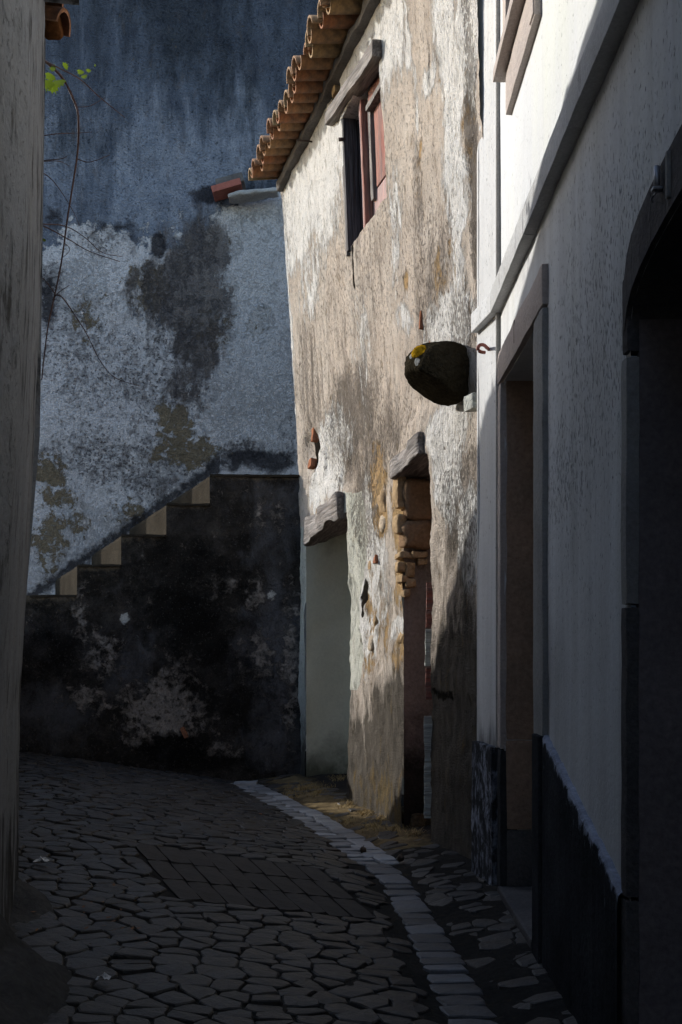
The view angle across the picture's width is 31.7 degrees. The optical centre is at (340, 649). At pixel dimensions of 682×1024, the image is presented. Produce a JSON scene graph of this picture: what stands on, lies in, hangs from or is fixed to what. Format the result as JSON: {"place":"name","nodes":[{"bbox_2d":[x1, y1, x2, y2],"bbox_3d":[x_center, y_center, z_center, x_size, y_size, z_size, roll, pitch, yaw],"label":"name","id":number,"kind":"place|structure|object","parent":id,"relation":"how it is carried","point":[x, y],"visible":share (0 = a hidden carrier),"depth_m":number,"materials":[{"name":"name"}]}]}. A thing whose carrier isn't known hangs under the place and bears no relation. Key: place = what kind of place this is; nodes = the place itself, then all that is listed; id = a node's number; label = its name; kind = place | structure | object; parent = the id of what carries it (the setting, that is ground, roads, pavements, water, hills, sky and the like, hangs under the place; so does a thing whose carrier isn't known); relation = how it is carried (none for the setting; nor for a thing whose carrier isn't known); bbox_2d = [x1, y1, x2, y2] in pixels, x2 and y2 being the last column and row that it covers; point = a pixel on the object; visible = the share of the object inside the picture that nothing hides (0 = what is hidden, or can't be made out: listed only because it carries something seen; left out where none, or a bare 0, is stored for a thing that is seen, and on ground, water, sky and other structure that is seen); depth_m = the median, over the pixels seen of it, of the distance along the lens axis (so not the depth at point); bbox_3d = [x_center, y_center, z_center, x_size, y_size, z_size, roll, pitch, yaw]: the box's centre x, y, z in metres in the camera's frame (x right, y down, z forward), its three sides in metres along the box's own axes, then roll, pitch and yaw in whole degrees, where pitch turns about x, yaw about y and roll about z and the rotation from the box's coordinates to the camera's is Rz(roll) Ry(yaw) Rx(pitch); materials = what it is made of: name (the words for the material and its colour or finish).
{"place":"outdoors","nodes":[
{"label":"outdoors","id":0,"kind":"place"},
{"bbox_2d":[11,752,576,1023],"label":"cobbled street","id":1,"kind":"structure","parent":0,"point":[218,937],"depth_m":4.37,"materials":[{"name":"stone"}]},
{"bbox_2d":[33,856,48,861],"bbox_3d":[-1.171,0.814,4.689,0.055,0.024,0.050,0,0,0],"label":"paper scrap","id":2,"kind":"object","parent":1,"relation":"on","point":[44,859],"visible":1,"depth_m":4.67,"materials":[{"name":"white paper"}]},
{"bbox_2d":[95,972,110,979],"bbox_3d":[-0.662,0.908,3.340,0.038,0.014,0.035,0,0,0],"label":"paper scrap","id":3,"kind":"object","parent":1,"relation":"on","point":[104,975],"visible":1,"depth_m":3.34,"materials":[{"name":"white paper"}]},
{"bbox_2d":[31,780,261,943],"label":"leaf litter","id":4,"kind":"object","parent":1,"relation":"on","point":[83,906],"visible":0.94,"depth_m":4.00,"materials":[{"name":"brown plant"}]},
{"bbox_2d":[397,853,403,861],"bbox_3d":[0.282,0.982,5.680,0.034,0.043,0.037,0,0,0],"label":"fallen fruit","id":5,"kind":"object","parent":1,"relation":"on","point":[400,858],"visible":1,"depth_m":5.67,"materials":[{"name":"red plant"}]},
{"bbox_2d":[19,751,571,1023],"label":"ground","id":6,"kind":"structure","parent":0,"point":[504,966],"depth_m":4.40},
{"bbox_2d":[0,877,71,1023],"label":"rock bank","id":7,"kind":"object","parent":6,"relation":"on","point":[34,988],"visible":0.2,"depth_m":3.18,"materials":[{"name":"grey stone"}]},
{"bbox_2d":[0,0,78,924],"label":"house","id":8,"kind":"structure","parent":6,"relation":"on","point":[28,28],"depth_m":3.57,"materials":[{"name":"paint"}]},
{"bbox_2d":[19,474,300,780],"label":"stone steps","id":9,"kind":"structure","parent":6,"relation":"on","point":[166,638],"depth_m":9.30,"materials":[{"name":"grey stone"}]},
{"bbox_2d":[26,0,318,750],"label":"tall rendered wall","id":10,"kind":"structure","parent":6,"relation":"on","point":[184,301],"depth_m":11.20,"materials":[{"name":"blue paint"}]},
{"bbox_2d":[234,780,257,785],"bbox_3d":[-0.719,1.010,9.030,0.182,0.048,0.208,0,0,0],"label":"loose flat stone","id":11,"kind":"object","parent":6,"relation":"on","point":[244,783],"visible":0.69,"depth_m":8.94,"materials":[{"name":"grey stone"}]},
{"bbox_2d":[248,0,482,859],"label":"old house","id":12,"kind":"structure","parent":6,"relation":"on","point":[366,151],"depth_m":6.81,"materials":[{"name":"beige paint"}]},
{"bbox_2d":[325,39,386,256],"bbox_3d":[0.153,-2.909,7.164,0.266,0.973,1.194,0,5,-14],"label":"window","id":13,"kind":"structure","parent":12,"relation":"in","point":[363,169],"depth_m":7.14,"materials":[{"name":"red paint"}]},
{"bbox_2d":[404,341,468,405],"bbox_3d":[0.536,-1.290,5.645,0.484,0.276,0.328,0,0,-14],"label":"jutting boulder","id":14,"kind":"object","parent":12,"relation":"attached to","point":[437,372],"visible":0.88,"depth_m":5.50,"materials":[{"name":"black stone"}]},
{"bbox_2d":[464,392,476,411],"bbox_3d":[0.606,-1.118,5.422,0.076,0.076,0.122,0,0,-14],"label":"pale corbel","id":15,"kind":"object","parent":12,"relation":"attached to","point":[470,402],"visible":0.57,"depth_m":5.39,"materials":[{"name":"white stone"}]},
{"bbox_2d":[401,806,430,827],"bbox_3d":[0.430,0.947,6.708,0.182,0.118,0.323,0,0,-14],"label":"threshold stone","id":16,"kind":"object","parent":6,"relation":"on","point":[418,820],"visible":0.25,"depth_m":6.55,"materials":[{"name":"brown stone"}]},
{"bbox_2d":[471,0,681,1023],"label":"white house","id":17,"kind":"structure","parent":6,"relation":"on","point":[576,793],"depth_m":3.17,"materials":[{"name":"white paint"}]},
{"bbox_2d":[476,343,489,353],"bbox_3d":[0.609,-1.265,5.062,0.034,0.053,0.125,0,0,31],"label":"iron hook","id":18,"kind":"object","parent":17,"relation":"attached to","point":[484,345],"visible":1,"depth_m":5.02,"materials":[{"name":"brown metal"}]},
{"bbox_2d":[493,0,541,114],"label":"upper window","id":19,"kind":"structure","parent":17,"relation":"in","point":[521,19],"depth_m":4.30,"materials":[{"name":"wood"}]},
{"bbox_2d":[650,150,670,202],"bbox_3d":[0.618,-0.905,2.321,0.021,0.090,0.085,0,0,-3],"label":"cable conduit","id":20,"kind":"object","parent":17,"relation":"attached to","point":[656,188],"visible":1,"depth_m":2.29,"materials":[{"name":"grey metal"}]},
{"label":"side wing","id":21,"kind":"object","parent":6,"relation":"on","visible":0},
{"bbox_2d":[41,60,138,385],"bbox_3d":[-1.168,-1.887,5.381,0.336,1.344,0.764,0,0,29],"label":"climbing vine","id":22,"kind":"object","parent":21,"relation":"attached to","point":[51,85],"visible":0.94,"depth_m":5.29,"materials":[{"name":"green plant"}]},
{"bbox_2d":[283,774,426,837],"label":"dry grass","id":23,"kind":"structure","parent":0,"point":[362,813],"depth_m":7.15,"materials":[{"name":"plant"}]},
{"bbox_2d":[360,846,365,852],"bbox_3d":[0.111,0.999,6.014,0.034,0.043,0.036,0,0,0],"label":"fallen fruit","id":24,"kind":"object","parent":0,"point":[362,849],"visible":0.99,"depth_m":6.00,"materials":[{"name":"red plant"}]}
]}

